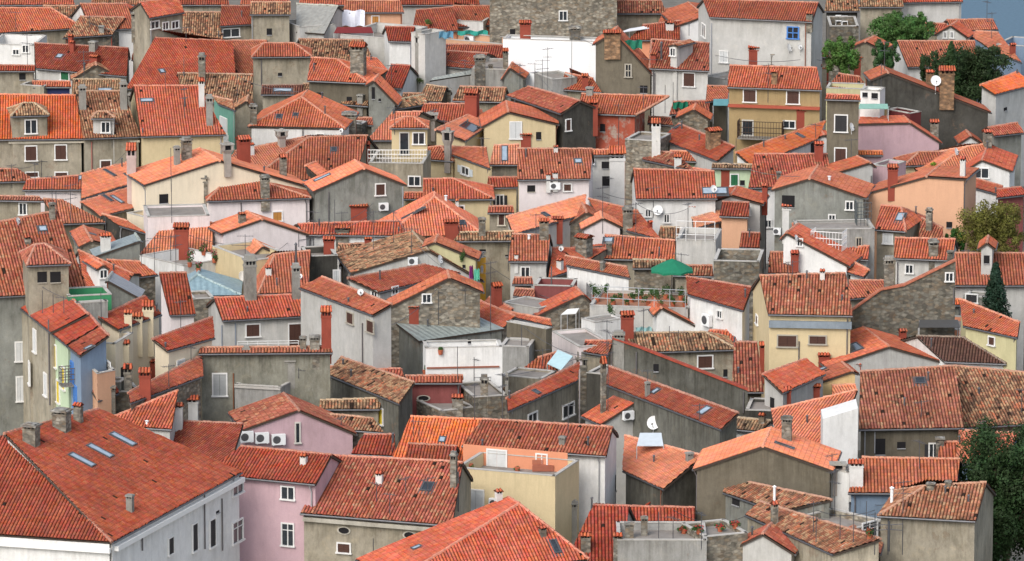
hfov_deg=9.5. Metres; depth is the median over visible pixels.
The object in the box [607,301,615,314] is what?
potted plant
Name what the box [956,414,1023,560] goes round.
broadleaf tree
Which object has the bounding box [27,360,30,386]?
window
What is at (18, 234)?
house
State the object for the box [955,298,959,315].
house
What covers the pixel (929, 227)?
house
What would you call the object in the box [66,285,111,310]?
flat roofed house
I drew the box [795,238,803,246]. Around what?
window
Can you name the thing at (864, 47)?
house
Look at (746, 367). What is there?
house
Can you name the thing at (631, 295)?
potted plant
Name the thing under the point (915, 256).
house
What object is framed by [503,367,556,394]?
flat roofed house
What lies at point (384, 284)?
house
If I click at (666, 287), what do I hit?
potted plant
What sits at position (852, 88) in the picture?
flat roofed house
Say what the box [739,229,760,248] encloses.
house
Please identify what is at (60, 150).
window
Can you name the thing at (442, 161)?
house
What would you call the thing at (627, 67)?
window
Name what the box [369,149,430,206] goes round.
flat roofed house
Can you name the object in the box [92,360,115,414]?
flat roofed house
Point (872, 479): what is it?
house
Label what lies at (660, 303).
potted plant
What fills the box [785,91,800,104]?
window
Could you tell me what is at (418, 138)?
window
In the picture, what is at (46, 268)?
house
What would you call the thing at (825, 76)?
house
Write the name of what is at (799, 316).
house
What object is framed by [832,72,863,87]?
house
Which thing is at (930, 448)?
window
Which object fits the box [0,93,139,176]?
house
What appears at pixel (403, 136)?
door
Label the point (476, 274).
towel
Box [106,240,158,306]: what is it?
house
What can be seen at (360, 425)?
house
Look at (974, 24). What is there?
house
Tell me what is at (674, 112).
house
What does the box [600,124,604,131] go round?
window
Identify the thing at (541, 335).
flat roofed house
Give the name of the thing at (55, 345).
window
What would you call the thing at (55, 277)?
window
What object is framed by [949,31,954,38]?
window
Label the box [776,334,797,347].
window
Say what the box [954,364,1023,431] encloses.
house
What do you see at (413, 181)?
window
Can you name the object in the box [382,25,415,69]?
house
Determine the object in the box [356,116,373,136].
house
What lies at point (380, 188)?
window
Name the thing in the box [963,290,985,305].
flat roofed house
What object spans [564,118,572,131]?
window
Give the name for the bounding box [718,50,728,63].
window
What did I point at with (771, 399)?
window
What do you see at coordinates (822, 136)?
house
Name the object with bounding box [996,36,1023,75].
flat roofed house
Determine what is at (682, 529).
potted plant
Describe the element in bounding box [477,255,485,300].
flat roofed house
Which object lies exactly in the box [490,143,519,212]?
house
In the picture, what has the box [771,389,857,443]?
house
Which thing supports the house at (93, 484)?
on the ground
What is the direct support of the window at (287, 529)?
in the house at (282, 487)
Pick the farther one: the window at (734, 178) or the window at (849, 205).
the window at (734, 178)
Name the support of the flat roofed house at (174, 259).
on the ground
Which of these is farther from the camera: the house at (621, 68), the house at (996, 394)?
the house at (621, 68)
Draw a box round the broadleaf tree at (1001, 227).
[954,199,1023,251]
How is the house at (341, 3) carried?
on the ground
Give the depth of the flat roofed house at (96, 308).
461.42 m
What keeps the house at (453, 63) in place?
on the ground
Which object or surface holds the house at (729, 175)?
on the ground
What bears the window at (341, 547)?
in the house at (365, 504)
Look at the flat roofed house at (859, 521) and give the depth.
425.94 m
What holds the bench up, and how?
on the flat roofed house at (551, 499)
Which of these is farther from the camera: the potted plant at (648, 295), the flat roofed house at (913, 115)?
the flat roofed house at (913, 115)
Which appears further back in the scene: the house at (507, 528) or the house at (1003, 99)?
the house at (1003, 99)
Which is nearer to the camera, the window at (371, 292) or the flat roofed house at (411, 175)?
the window at (371, 292)
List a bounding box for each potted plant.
[185,249,194,266]
[195,261,202,271]
[199,242,208,255]
[210,248,217,262]
[425,19,432,27]
[438,347,442,354]
[459,249,464,261]
[513,466,519,471]
[589,283,595,298]
[592,285,602,301]
[603,283,609,298]
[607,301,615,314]
[610,294,617,304]
[618,292,623,299]
[624,299,629,305]
[628,292,635,301]
[634,287,644,298]
[641,290,653,305]
[652,289,665,307]
[661,284,671,298]
[667,294,676,306]
[676,526,686,533]
[677,286,683,299]
[691,525,704,533]
[714,523,725,531]
[729,520,740,528]
[866,527,873,538]
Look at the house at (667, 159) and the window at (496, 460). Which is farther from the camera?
the house at (667, 159)
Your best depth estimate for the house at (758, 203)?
536.01 m
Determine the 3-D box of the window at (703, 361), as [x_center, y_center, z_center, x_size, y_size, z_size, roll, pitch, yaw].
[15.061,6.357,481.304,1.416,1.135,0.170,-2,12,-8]
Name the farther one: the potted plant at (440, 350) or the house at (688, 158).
the house at (688, 158)
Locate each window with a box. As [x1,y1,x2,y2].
[11,49,19,55]
[14,341,22,362]
[15,376,23,402]
[18,202,27,215]
[19,73,25,80]
[21,44,29,52]
[24,119,37,134]
[24,145,37,161]
[25,171,38,177]
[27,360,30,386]
[31,328,36,354]
[37,272,46,283]
[42,372,47,397]
[50,272,60,283]
[53,344,56,369]
[54,144,67,160]
[54,171,67,175]
[55,378,60,404]
[59,72,69,79]
[60,365,65,391]
[69,360,73,383]
[72,384,76,407]
[98,269,107,279]
[100,121,110,132]
[100,159,111,167]
[106,360,110,369]
[150,20,160,29]
[159,194,168,203]
[162,21,169,30]
[167,535,176,556]
[171,20,179,29]
[176,358,184,366]
[191,521,200,553]
[209,517,217,549]
[211,373,227,396]
[219,116,227,134]
[222,28,240,37]
[223,135,228,142]
[232,483,244,497]
[232,517,244,545]
[244,323,261,337]
[267,28,271,35]
[272,211,283,221]
[279,485,295,501]
[280,522,295,547]
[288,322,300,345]
[294,422,301,443]
[333,269,340,281]
[335,542,351,554]
[337,526,350,534]
[345,310,353,325]
[365,318,374,334]
[370,290,377,296]
[371,15,379,23]
[372,87,374,99]
[374,183,386,196]
[379,408,383,426]
[391,285,398,295]
[402,531,414,537]
[407,176,421,186]
[412,132,425,144]
[417,395,429,400]
[421,293,432,303]
[457,165,472,176]
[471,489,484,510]
[486,448,506,467]
[493,194,506,204]
[497,215,505,225]
[509,121,522,139]
[520,266,529,275]
[527,185,534,192]
[527,410,539,420]
[535,453,547,464]
[536,132,540,139]
[558,10,567,20]
[562,183,572,191]
[562,401,575,420]
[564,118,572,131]
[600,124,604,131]
[602,162,608,168]
[602,176,609,186]
[624,64,632,77]
[640,85,646,93]
[644,209,651,217]
[653,364,658,372]
[663,213,670,223]
[669,47,676,56]
[682,72,695,87]
[697,355,713,369]
[700,22,705,38]
[715,309,722,319]
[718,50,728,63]
[723,369,727,377]
[729,173,739,186]
[731,498,739,507]
[740,180,744,185]
[741,119,753,135]
[742,89,756,102]
[754,313,757,325]
[766,219,772,227]
[770,397,773,407]
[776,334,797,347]
[782,195,794,207]
[784,120,795,128]
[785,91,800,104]
[786,26,799,39]
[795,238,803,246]
[807,335,827,345]
[828,214,835,218]
[833,114,848,132]
[834,147,846,161]
[844,201,853,210]
[855,237,861,247]
[862,92,867,97]
[862,519,877,535]
[871,93,877,98]
[875,439,884,455]
[881,233,893,244]
[897,442,905,448]
[904,264,913,274]
[924,443,935,456]
[942,31,947,38]
[944,272,954,281]
[946,222,951,228]
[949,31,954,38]
[965,293,978,303]
[976,167,989,178]
[984,255,989,263]
[986,335,995,346]
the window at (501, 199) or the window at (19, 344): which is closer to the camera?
the window at (19, 344)
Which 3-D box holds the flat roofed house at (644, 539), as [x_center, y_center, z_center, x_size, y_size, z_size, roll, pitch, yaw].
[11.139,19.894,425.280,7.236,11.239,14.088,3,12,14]
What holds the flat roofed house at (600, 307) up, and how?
on the ground
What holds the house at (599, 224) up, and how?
on the ground
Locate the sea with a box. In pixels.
[961,0,1023,39]
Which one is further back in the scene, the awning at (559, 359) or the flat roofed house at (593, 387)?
the awning at (559, 359)
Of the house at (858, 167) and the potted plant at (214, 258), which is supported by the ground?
the house at (858, 167)
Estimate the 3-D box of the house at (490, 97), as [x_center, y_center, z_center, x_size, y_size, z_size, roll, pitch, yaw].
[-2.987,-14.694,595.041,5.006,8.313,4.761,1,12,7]
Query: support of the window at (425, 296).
in the house at (446, 297)
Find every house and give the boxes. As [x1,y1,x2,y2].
[0,0,74,6]
[0,7,74,43]
[0,34,35,93]
[0,34,46,78]
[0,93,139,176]
[0,161,40,194]
[0,193,86,435]
[0,195,43,219]
[0,402,244,560]
[20,79,46,93]
[20,290,88,422]
[22,151,126,211]
[31,80,71,93]
[34,34,130,102]
[42,5,77,18]
[43,176,104,250]
[52,312,100,407]
[58,326,109,413]
[63,15,185,45]
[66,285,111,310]
[69,217,115,254]
[70,2,132,81]
[70,61,109,80]
[72,78,120,93]
[75,50,140,171]
[75,249,140,287]
[75,292,107,325]
[80,158,126,209]
[80,187,133,229]
[89,232,142,260]
[91,0,145,5]
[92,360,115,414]
[92,380,118,402]
[98,295,161,385]
[101,212,145,252]
[105,271,144,308]
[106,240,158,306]
[106,331,133,381]
[115,377,123,390]
[115,389,183,440]
[116,363,136,413]
[123,134,306,214]
[126,210,143,230]
[127,27,234,92]
[127,77,225,166]
[127,345,203,420]
[130,0,184,73]
[139,222,215,334]
[140,221,250,254]
[143,175,209,245]
[151,300,215,420]
[159,271,195,333]
[173,419,243,460]
[177,52,298,111]
[180,0,228,11]
[182,7,222,38]
[187,267,242,295]
[191,290,213,321]
[198,305,332,421]
[205,174,311,225]
[206,253,300,345]
[208,210,371,250]
[212,236,280,294]
[213,95,235,154]
[220,5,250,39]
[221,444,341,560]
[227,392,357,454]
[231,39,267,101]
[231,128,306,165]
[233,93,253,149]
[234,382,289,408]
[240,0,289,4]
[246,238,273,254]
[247,89,359,145]
[250,1,290,41]
[250,42,312,114]
[257,242,310,295]
[261,84,303,108]
[265,134,378,181]
[280,159,407,248]
[289,19,335,42]
[294,200,464,279]
[296,3,343,38]
[296,38,370,60]
[298,275,392,367]
[299,0,346,8]
[300,450,472,560]
[301,235,340,281]
[303,82,308,90]
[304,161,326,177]
[307,41,388,116]
[319,397,380,424]
[327,412,383,448]
[330,355,415,449]
[336,210,483,285]
[336,236,371,268]
[339,263,342,282]
[340,22,427,64]
[341,93,367,116]
[343,0,403,26]
[347,263,460,299]
[351,432,395,456]
[355,488,589,560]
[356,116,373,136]
[356,120,366,133]
[365,73,401,133]
[367,55,386,73]
[368,106,429,163]
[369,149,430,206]
[370,109,443,149]
[378,367,403,376]
[379,191,478,239]
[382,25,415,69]
[385,269,484,366]
[386,63,418,96]
[393,383,483,460]
[395,94,426,110]
[396,261,503,376]
[400,0,479,24]
[402,92,420,96]
[403,191,422,205]
[403,346,462,414]
[406,442,459,459]
[411,28,445,91]
[413,6,458,38]
[416,393,472,417]
[421,83,451,102]
[421,102,464,122]
[421,234,482,275]
[422,339,502,388]
[423,177,495,230]
[428,120,454,177]
[430,60,471,102]
[434,88,483,146]
[446,32,504,43]
[446,43,502,57]
[446,45,521,84]
[452,85,508,111]
[452,138,490,183]
[453,3,489,34]
[454,217,556,301]
[457,17,488,30]
[461,357,579,418]
[461,373,618,531]
[463,444,579,544]
[472,47,512,86]
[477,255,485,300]
[478,98,559,211]
[480,300,515,341]
[485,281,513,310]
[487,176,517,212]
[487,205,513,230]
[490,0,616,42]
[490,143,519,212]
[500,61,528,100]
[502,325,534,372]
[503,20,653,85]
[503,296,546,314]
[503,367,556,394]
[505,63,599,148]
[505,362,579,422]
[506,194,585,252]
[506,310,552,327]
[506,319,607,359]
[508,214,552,299]
[512,276,532,287]
[513,287,534,297]
[517,145,594,211]
[525,348,557,371]
[532,286,591,329]
[534,46,602,123]
[534,266,577,298]
[548,233,612,277]
[552,328,647,423]
[563,68,601,98]
[565,254,630,299]
[569,202,596,246]
[574,497,635,560]
[578,186,622,243]
[580,86,669,148]
[580,341,633,503]
[581,313,620,338]
[582,320,612,411]
[586,364,611,411]
[588,197,687,237]
[589,286,688,331]
[592,25,652,131]
[593,145,631,205]
[602,203,675,291]
[606,365,738,452]
[612,330,747,416]
[612,510,742,560]
[617,0,665,37]
[619,308,733,380]
[622,434,699,520]
[625,118,670,204]
[627,504,694,520]
[630,20,679,58]
[630,167,728,233]
[632,258,665,290]
[642,150,692,168]
[647,116,672,132]
[648,38,709,116]
[648,299,694,331]
[658,7,670,21]
[658,225,679,291]
[660,1,698,40]
[667,121,735,168]
[669,100,709,128]
[670,150,696,166]
[673,253,712,291]
[675,103,713,132]
[676,203,721,278]
[681,519,747,560]
[686,275,751,340]
[691,210,721,227]
[692,415,841,520]
[696,0,824,120]
[705,84,728,141]
[708,70,728,142]
[709,329,735,342]
[711,160,799,187]
[713,248,763,340]
[715,183,769,273]
[719,200,750,247]
[722,481,832,530]
[727,63,831,162]
[732,336,763,401]
[735,120,825,163]
[737,412,772,436]
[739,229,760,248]
[740,522,798,560]
[744,500,882,560]
[745,397,772,419]
[748,141,829,262]
[751,260,852,397]
[762,358,825,407]
[768,249,799,273]
[770,164,875,250]
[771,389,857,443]
[779,222,862,283]
[793,198,874,278]
[808,469,880,560]
[817,326,939,449]
[818,129,826,152]
[820,361,859,395]
[822,54,828,118]
[825,0,859,38]
[825,93,860,162]
[826,82,865,130]
[826,138,876,182]
[827,16,858,80]
[829,458,860,511]
[831,383,855,393]
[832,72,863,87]
[847,245,869,266]
[847,261,869,278]
[848,279,883,329]
[848,440,963,518]
[849,524,883,555]
[850,35,892,82]
[851,255,955,337]
[858,115,942,160]
[858,150,882,162]
[859,0,902,40]
[859,365,963,457]
[860,86,885,117]
[862,41,991,149]
[868,156,980,278]
[872,159,905,183]
[875,204,925,284]
[877,479,995,560]
[889,107,920,125]
[890,40,974,79]
[893,150,947,173]
[894,236,957,284]
[900,334,1006,368]
[902,0,962,22]
[914,129,995,170]
[918,207,943,237]
[925,22,946,39]
[933,20,973,39]
[935,436,957,457]
[943,1,998,31]
[953,129,982,144]
[954,249,1023,370]
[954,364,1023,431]
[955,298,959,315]
[955,315,960,335]
[956,421,1019,480]
[959,298,1020,370]
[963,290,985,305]
[966,141,1018,186]
[971,13,1022,103]
[976,177,1002,217]
[979,69,1023,185]
[981,122,1023,185]
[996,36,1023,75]
[996,186,1023,251]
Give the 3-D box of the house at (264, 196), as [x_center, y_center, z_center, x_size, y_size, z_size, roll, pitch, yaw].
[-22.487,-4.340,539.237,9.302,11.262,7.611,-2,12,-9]
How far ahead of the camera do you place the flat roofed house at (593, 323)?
491.15 m
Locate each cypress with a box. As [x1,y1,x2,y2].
[919,50,938,85]
[943,41,964,95]
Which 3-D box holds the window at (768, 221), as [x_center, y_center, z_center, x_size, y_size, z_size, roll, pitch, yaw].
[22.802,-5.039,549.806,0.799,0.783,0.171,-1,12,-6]
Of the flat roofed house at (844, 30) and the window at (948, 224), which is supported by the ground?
the flat roofed house at (844, 30)
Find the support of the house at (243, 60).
on the ground
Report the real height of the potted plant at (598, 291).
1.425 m
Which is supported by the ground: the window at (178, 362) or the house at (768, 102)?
the house at (768, 102)
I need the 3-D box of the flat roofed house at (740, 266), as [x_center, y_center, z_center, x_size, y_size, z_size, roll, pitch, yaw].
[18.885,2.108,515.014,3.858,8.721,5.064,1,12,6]
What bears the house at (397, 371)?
on the ground
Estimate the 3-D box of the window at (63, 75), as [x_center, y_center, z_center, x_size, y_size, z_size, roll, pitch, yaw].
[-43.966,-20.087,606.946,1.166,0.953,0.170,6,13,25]
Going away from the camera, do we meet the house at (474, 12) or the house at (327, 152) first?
the house at (327, 152)
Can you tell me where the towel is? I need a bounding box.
[474,268,478,280]
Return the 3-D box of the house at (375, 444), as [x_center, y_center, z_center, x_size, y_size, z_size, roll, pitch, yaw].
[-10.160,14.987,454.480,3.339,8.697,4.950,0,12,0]
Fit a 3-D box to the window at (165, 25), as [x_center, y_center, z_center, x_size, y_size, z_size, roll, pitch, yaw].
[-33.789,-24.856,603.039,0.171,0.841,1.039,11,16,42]
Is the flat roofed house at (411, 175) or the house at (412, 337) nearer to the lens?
the house at (412, 337)
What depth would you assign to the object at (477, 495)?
431.22 m
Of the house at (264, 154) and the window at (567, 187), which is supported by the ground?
the house at (264, 154)
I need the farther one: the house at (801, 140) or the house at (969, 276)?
the house at (801, 140)
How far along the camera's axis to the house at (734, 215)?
532.59 m
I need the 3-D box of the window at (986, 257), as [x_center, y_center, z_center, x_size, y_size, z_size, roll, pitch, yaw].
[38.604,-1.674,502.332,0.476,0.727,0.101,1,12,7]
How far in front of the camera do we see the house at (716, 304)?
491.28 m
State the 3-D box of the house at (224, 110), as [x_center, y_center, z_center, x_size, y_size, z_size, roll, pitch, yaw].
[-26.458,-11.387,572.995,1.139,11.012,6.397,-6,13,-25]
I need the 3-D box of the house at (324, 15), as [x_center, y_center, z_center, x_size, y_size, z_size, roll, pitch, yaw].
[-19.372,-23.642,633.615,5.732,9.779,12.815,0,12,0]
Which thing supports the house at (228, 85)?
on the ground
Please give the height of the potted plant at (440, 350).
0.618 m
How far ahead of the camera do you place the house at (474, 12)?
634.00 m
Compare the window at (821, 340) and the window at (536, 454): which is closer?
the window at (536, 454)
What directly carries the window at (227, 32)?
in the house at (235, 21)
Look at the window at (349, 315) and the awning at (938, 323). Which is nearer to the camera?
the window at (349, 315)
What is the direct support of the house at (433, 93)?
on the ground
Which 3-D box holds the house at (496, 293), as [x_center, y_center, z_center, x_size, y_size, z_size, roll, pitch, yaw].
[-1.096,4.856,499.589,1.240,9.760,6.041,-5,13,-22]
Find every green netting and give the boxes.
[458,30,487,35]
[673,101,687,108]
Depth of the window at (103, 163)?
555.45 m
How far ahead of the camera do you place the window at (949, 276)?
489.11 m
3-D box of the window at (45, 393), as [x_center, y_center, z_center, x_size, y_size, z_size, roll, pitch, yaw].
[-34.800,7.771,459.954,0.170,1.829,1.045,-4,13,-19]
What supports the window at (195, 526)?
in the house at (93, 484)
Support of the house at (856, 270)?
on the ground
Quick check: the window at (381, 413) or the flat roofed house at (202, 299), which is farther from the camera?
the flat roofed house at (202, 299)
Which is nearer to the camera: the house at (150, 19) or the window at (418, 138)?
the window at (418, 138)
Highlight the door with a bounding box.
[398,132,409,155]
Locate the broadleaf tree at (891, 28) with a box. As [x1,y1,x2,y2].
[866,10,937,43]
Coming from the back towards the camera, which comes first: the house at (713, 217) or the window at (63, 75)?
the window at (63, 75)
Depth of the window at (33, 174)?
555.86 m
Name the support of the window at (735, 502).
in the house at (743, 499)
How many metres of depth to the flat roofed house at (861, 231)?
522.14 m
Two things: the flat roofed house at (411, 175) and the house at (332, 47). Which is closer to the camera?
the flat roofed house at (411, 175)
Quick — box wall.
[821,399,857,462]
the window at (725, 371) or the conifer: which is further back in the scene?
the conifer
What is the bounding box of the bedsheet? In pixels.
[342,10,364,26]
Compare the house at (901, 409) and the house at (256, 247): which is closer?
the house at (901, 409)
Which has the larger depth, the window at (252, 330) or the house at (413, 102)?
the house at (413, 102)
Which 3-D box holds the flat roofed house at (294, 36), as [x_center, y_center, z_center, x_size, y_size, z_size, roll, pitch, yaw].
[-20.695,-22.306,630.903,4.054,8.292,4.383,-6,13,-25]
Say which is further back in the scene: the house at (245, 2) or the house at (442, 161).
the house at (245, 2)
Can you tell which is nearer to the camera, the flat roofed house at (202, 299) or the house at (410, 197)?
the flat roofed house at (202, 299)
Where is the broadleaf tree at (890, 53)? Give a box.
[871,38,900,67]
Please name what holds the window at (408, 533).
in the house at (365, 504)
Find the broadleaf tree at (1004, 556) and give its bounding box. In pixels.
[964,480,1011,560]
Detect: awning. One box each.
[334,27,373,35]
[547,350,572,369]
[561,308,579,328]
[623,26,648,37]
[636,433,663,458]
[713,99,728,129]
[859,104,888,120]
[918,320,959,335]
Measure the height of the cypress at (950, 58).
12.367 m
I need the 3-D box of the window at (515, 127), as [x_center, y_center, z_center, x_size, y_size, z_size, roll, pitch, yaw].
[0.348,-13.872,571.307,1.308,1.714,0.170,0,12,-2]
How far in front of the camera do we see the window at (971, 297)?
497.66 m
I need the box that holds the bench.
[532,460,553,471]
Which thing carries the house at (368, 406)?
on the ground
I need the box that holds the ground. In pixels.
[74,0,1023,560]
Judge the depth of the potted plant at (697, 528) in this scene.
420.15 m
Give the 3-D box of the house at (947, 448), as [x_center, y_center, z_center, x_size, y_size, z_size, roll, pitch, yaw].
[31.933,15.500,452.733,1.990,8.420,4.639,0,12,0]
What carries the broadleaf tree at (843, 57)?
on the ground
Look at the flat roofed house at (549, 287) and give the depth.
505.94 m
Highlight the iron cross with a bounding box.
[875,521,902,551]
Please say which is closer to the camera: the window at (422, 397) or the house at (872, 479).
the house at (872, 479)
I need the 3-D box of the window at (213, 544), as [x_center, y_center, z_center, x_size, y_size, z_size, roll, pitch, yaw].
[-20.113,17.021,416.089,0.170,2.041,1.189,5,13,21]
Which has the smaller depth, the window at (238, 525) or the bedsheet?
the window at (238, 525)
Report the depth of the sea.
689.51 m
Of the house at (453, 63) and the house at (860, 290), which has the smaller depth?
the house at (860, 290)
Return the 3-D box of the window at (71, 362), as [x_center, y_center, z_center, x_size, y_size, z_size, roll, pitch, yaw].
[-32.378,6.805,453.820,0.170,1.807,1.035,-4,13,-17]
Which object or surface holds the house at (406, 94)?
on the ground
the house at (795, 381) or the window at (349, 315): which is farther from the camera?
the window at (349, 315)
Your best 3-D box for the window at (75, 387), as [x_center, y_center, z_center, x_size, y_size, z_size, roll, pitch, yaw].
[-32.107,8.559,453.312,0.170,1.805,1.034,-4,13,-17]
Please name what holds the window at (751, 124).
in the house at (768, 102)
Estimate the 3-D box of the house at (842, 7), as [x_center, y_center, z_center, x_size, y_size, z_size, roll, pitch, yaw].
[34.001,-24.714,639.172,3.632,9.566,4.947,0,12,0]
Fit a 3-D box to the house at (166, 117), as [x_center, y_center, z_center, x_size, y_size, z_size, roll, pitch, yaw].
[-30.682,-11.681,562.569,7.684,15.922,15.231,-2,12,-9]
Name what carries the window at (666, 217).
in the house at (666, 191)
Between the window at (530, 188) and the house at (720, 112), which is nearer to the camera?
the window at (530, 188)
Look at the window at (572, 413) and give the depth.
467.97 m
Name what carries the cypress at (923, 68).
on the ground
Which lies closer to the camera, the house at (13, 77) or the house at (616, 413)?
the house at (616, 413)
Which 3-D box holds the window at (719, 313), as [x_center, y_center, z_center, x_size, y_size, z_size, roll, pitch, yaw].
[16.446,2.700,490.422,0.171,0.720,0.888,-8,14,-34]
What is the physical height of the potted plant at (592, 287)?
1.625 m
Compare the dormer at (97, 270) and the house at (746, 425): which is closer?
the house at (746, 425)
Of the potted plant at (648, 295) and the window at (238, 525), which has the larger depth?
the potted plant at (648, 295)
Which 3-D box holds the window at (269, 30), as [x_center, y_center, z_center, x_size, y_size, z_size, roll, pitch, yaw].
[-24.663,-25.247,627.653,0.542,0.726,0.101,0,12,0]
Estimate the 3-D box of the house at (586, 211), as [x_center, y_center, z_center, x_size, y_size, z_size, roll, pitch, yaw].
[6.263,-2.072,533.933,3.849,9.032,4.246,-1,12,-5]
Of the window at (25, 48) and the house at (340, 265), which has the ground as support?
the house at (340, 265)
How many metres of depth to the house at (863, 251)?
520.91 m
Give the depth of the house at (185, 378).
456.96 m
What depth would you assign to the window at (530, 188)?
538.89 m
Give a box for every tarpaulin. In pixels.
[439,31,452,38]
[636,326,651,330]
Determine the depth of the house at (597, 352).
483.12 m
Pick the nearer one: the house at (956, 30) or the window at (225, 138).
the window at (225, 138)
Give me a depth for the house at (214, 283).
508.55 m
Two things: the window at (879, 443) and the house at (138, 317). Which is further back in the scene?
the house at (138, 317)
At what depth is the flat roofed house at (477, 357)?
468.84 m
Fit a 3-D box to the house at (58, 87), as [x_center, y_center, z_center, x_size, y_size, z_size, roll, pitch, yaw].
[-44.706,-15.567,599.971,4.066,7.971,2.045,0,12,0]
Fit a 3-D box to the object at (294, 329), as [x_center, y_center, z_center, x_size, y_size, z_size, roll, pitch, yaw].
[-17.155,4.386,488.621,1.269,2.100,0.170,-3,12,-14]
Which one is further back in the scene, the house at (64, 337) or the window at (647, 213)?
the window at (647, 213)
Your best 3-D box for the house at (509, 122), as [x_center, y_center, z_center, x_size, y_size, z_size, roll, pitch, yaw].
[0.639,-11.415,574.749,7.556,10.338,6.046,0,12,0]
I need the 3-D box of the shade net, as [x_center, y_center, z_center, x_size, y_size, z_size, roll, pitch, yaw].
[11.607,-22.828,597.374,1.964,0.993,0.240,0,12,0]
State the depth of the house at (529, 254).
513.69 m
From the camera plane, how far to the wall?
448.18 m
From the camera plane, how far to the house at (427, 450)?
448.10 m
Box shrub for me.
[945,227,965,251]
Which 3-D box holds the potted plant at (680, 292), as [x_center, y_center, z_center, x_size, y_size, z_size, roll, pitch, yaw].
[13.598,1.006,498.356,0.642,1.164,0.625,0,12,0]
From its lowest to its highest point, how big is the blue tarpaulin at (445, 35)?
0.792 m
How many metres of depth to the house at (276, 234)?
524.87 m
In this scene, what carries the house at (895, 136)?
on the ground
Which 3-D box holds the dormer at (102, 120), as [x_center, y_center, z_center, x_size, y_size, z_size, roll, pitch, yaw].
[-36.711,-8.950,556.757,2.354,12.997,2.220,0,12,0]
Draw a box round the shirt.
[469,265,472,278]
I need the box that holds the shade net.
[625,39,641,49]
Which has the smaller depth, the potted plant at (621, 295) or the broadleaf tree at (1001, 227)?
the potted plant at (621, 295)
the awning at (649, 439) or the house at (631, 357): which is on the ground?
the house at (631, 357)
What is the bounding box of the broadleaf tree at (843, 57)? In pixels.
[821,35,860,73]
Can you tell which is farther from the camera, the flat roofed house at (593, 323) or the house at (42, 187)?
the house at (42, 187)
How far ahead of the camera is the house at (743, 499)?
430.13 m
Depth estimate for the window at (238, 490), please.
419.48 m
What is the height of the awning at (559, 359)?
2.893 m
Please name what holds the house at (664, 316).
on the ground
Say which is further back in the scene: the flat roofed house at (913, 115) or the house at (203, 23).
the house at (203, 23)
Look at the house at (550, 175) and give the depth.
539.28 m
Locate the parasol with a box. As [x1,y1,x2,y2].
[651,259,692,293]
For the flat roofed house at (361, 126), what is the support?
on the ground
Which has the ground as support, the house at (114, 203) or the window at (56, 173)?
the house at (114, 203)
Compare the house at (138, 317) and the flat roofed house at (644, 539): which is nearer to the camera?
the flat roofed house at (644, 539)
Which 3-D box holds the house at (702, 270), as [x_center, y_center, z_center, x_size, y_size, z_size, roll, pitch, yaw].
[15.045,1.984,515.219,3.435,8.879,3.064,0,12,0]
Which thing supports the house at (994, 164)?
on the ground
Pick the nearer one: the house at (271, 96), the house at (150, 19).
the house at (271, 96)
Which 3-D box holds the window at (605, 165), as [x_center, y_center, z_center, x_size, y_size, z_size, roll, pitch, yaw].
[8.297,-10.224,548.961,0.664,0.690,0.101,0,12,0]
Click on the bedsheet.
(354, 18)
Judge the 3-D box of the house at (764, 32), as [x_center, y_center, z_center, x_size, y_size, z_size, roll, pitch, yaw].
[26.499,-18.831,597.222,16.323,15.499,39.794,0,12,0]
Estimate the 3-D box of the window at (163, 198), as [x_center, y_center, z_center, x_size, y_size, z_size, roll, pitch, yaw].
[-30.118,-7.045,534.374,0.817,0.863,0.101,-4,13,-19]
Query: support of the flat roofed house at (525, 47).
on the ground
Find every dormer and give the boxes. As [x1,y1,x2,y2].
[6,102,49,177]
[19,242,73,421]
[82,255,109,286]
[90,110,117,146]
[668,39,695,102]
[977,234,997,274]
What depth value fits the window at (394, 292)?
497.18 m
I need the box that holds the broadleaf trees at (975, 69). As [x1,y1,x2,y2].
[922,41,1015,102]
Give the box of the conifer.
[980,261,1011,317]
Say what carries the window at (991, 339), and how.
in the house at (994, 332)
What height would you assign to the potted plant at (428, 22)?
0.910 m
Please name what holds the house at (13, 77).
on the ground
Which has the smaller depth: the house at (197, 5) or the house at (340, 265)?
the house at (340, 265)
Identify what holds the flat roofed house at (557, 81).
on the ground
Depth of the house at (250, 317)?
488.42 m
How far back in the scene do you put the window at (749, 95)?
575.33 m
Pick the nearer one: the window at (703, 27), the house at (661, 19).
the window at (703, 27)
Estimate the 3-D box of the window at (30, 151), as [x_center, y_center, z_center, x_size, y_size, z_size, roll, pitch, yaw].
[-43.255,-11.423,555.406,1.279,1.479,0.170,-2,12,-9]
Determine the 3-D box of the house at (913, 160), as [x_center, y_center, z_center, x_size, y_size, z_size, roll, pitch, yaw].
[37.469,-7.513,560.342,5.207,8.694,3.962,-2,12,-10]
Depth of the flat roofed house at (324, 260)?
513.68 m
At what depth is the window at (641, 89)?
597.37 m
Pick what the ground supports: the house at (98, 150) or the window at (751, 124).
the house at (98, 150)
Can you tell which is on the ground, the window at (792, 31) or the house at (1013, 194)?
the house at (1013, 194)
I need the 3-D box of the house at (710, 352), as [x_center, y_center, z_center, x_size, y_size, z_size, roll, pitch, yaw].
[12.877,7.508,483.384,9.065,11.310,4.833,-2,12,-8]
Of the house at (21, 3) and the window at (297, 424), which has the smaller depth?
the window at (297, 424)
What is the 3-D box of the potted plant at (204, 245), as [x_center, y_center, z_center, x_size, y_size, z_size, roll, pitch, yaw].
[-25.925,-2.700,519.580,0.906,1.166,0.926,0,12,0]

